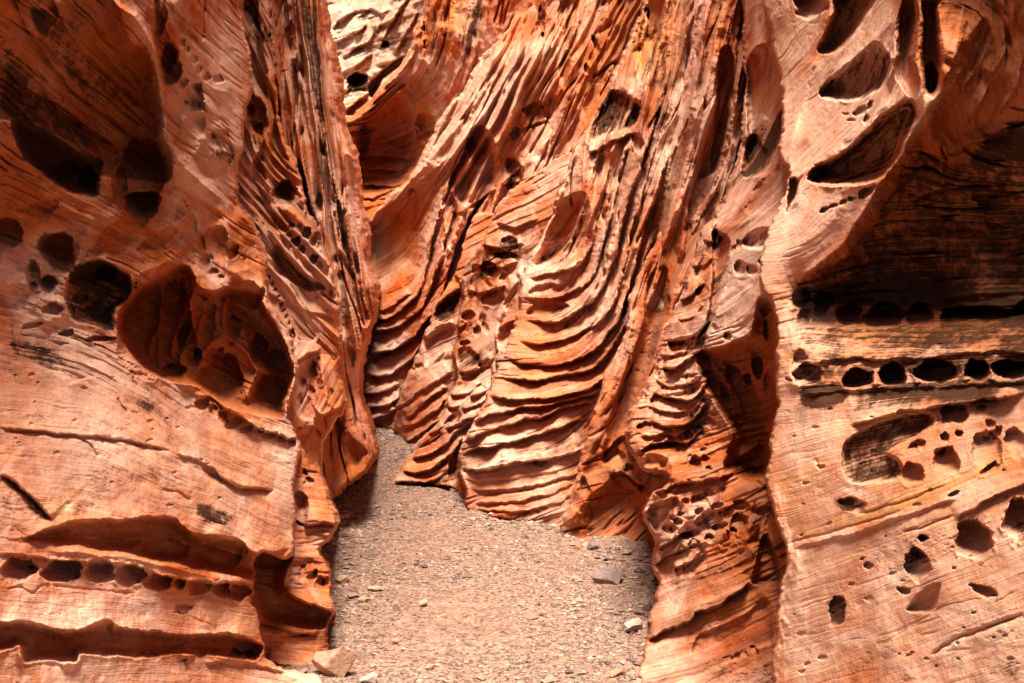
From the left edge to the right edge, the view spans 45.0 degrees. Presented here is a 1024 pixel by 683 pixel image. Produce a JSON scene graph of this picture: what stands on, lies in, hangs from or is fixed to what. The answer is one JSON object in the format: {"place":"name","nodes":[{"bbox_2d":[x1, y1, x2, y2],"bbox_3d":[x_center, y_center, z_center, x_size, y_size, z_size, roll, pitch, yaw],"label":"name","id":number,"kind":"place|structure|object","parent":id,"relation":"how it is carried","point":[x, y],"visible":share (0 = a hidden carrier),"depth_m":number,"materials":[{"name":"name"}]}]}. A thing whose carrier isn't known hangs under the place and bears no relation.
{"place":"outdoors","nodes":[
{"label":"outdoors","id":0,"kind":"place"},
{"bbox_2d":[0,0,322,682],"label":"rock wall","id":1,"kind":"structure","parent":0,"point":[150,450],"depth_m":3.91,"materials":[{"name":"stone"}]},
{"bbox_2d":[237,0,342,367],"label":"rock rib","id":2,"kind":"object","parent":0,"point":[304,300],"visible":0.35,"depth_m":5.93,"materials":[{"name":"stone"}]},
{"bbox_2d":[288,336,346,474],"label":"rock spur","id":3,"kind":"structure","parent":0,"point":[318,405],"depth_m":5.72,"materials":[{"name":"stone"}]},
{"bbox_2d":[270,0,381,499],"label":"rock fin","id":4,"kind":"object","parent":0,"point":[309,81],"visible":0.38,"depth_m":7.09,"materials":[{"name":"stone"}]},
{"bbox_2d":[326,0,423,114],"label":"pale cliff","id":5,"kind":"structure","parent":0,"point":[373,39],"depth_m":19.23,"materials":[{"name":"stone"}]},
{"bbox_2d":[346,0,543,217],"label":"rock recess","id":6,"kind":"object","parent":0,"point":[392,123],"visible":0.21,"depth_m":14.55,"materials":[{"name":"orange stone"}]},
{"bbox_2d":[276,425,657,682],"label":"path","id":7,"kind":"structure","parent":0,"point":[493,637],"depth_m":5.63,"materials":[{"name":"beige gravel"}]},
{"bbox_2d":[251,448,340,665],"bbox_3d":[-1.502,0.792,7.952,1.068,1.152,7.087,-1,4,-13],"label":"rock column","id":8,"kind":"object","parent":7,"relation":"on","point":[292,601],"visible":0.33,"depth_m":4.85,"materials":[{"name":"stone"}]},
{"bbox_2d":[327,547,334,553],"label":"stone","id":9,"kind":"object","parent":7,"relation":"on","point":[330,550],"visible":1,"depth_m":6.48,"materials":[{"name":"brown stone"}]},
{"bbox_2d":[311,647,356,677],"bbox_3d":[-0.658,1.183,4.556,0.162,0.136,0.078,1,10,-17],"label":"stone","id":10,"kind":"object","parent":7,"relation":"on","point":[336,662],"visible":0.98,"depth_m":4.53,"materials":[{"name":"beige stone"}]},
{"bbox_2d":[330,620,339,625],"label":"stone","id":11,"kind":"object","parent":7,"relation":"on","point":[333,622],"visible":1,"depth_m":5.22,"materials":[{"name":"brown stone"}]},
{"bbox_2d":[334,575,349,583],"bbox_3d":[-0.807,1.133,5.890,0.081,0.045,0.043,-2,4,-33],"label":"stone","id":12,"kind":"object","parent":7,"relation":"on","point":[341,579],"visible":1,"depth_m":5.87,"materials":[{"name":"beige stone"}]},
{"bbox_2d":[360,603,368,607],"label":"stone","id":13,"kind":"object","parent":7,"relation":"on","point":[364,605],"visible":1,"depth_m":5.47,"materials":[{"name":"stone"}]},
{"bbox_2d":[357,596,371,602],"bbox_3d":[-0.669,1.166,5.585,0.066,0.025,0.041,3,5,6],"label":"stone","id":14,"kind":"object","parent":7,"relation":"on","point":[363,599],"visible":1,"depth_m":5.57,"materials":[{"name":"beige stone"}]},
{"bbox_2d":[360,672,377,682],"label":"stone","id":15,"kind":"object","parent":7,"relation":"on","point":[371,677],"visible":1,"depth_m":4.48,"materials":[{"name":"beige stone"}]},
{"bbox_2d":[367,586,383,590],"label":"stone","id":16,"kind":"object","parent":7,"relation":"on","point":[374,588],"visible":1,"depth_m":5.73,"materials":[{"name":"beige stone"}]},
{"bbox_2d":[391,638,399,643],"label":"stone","id":17,"kind":"object","parent":7,"relation":"on","point":[396,641],"visible":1,"depth_m":4.95,"materials":[{"name":"beige stone"}]},
{"bbox_2d":[416,599,427,606],"bbox_3d":[-0.398,1.169,5.508,0.055,0.037,0.032,-2,4,-31],"label":"stone","id":18,"kind":"object","parent":7,"relation":"on","point":[422,603],"visible":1,"depth_m":5.50,"materials":[{"name":"beige stone"}]},
{"bbox_2d":[425,664,434,669],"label":"stone","id":19,"kind":"object","parent":7,"relation":"on","point":[429,666],"visible":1,"depth_m":4.63,"materials":[{"name":"beige stone"}]},
{"bbox_2d":[393,212,493,442],"bbox_3d":[-0.804,-0.408,14.456,1.928,2.755,9.025,0,3,0],"label":"terraced fin","id":20,"kind":"object","parent":7,"relation":"on","point":[427,385],"visible":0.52,"depth_m":10.71,"materials":[{"name":"orange stone"}]},
{"bbox_2d":[390,314,515,496],"bbox_3d":[-0.392,0.359,12.213,1.291,1.499,9.044,0,3,2],"label":"ledge fin","id":21,"kind":"object","parent":7,"relation":"on","point":[436,463],"visible":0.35,"depth_m":8.60,"materials":[{"name":"orange stone"}]},
{"bbox_2d":[410,152,571,453],"bbox_3d":[-0.040,-0.679,13.149,2.016,3.456,9.592,0,3,0],"label":"pitted fin","id":22,"kind":"object","parent":7,"relation":"on","point":[493,270],"visible":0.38,"depth_m":9.54,"materials":[{"name":"orange stone"}]},
{"bbox_2d":[588,656,593,663],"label":"stone","id":23,"kind":"object","parent":7,"relation":"on","point":[590,659],"visible":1,"depth_m":4.73,"materials":[{"name":"beige stone"}]},
{"bbox_2d":[587,541,599,549],"bbox_3d":[0.440,1.101,6.656,0.066,0.049,0.052,-2,4,-30],"label":"stone","id":24,"kind":"object","parent":7,"relation":"on","point":[593,545],"visible":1,"depth_m":6.64,"materials":[{"name":"beige stone"}]},
{"bbox_2d":[591,566,623,584],"bbox_3d":[0.456,1.113,5.881,0.166,0.092,0.096,6,1,-15],"label":"stone","id":25,"kind":"object","parent":7,"relation":"on","point":[608,575],"visible":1,"depth_m":5.86,"materials":[{"name":"grey stone"}]},
{"bbox_2d":[609,669,626,677],"bbox_3d":[0.391,1.228,4.571,0.082,0.031,0.028,-2,4,-27],"label":"stone","id":26,"kind":"object","parent":7,"relation":"on","point":[615,673],"visible":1,"depth_m":4.56,"materials":[{"name":"stone"}]},
{"bbox_2d":[624,618,642,631],"bbox_3d":[0.508,1.185,5.130,0.082,0.065,0.054,-1,4,-16],"label":"stone","id":27,"kind":"object","parent":7,"relation":"on","point":[634,624],"visible":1,"depth_m":5.12,"materials":[{"name":"beige stone"}]},
{"bbox_2d":[559,169,718,550],"bbox_3d":[1.422,-0.303,10.233,1.971,3.060,8.382,0,4,6],"label":"rock rib","id":28,"kind":"object","parent":7,"relation":"on","point":[601,481],"visible":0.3,"depth_m":6.97,"materials":[{"name":"stone"}]},
{"bbox_2d":[363,0,642,429],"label":"curved wall","id":29,"kind":"structure","parent":0,"point":[524,105],"depth_m":11.46,"materials":[{"name":"orange stone"}]},
{"bbox_2d":[457,0,746,540],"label":"striated cliff","id":30,"kind":"structure","parent":0,"point":[659,137],"depth_m":7.52,"materials":[{"name":"stone"}]},
{"bbox_2d":[625,0,788,682],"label":"rock buttress","id":31,"kind":"object","parent":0,"point":[701,417],"visible":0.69,"depth_m":4.86,"materials":[{"name":"stone"}]},
{"bbox_2d":[759,0,1023,682],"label":"rock wall","id":32,"kind":"structure","parent":0,"point":[891,275],"depth_m":3.40,"materials":[{"name":"stone"}]}
]}

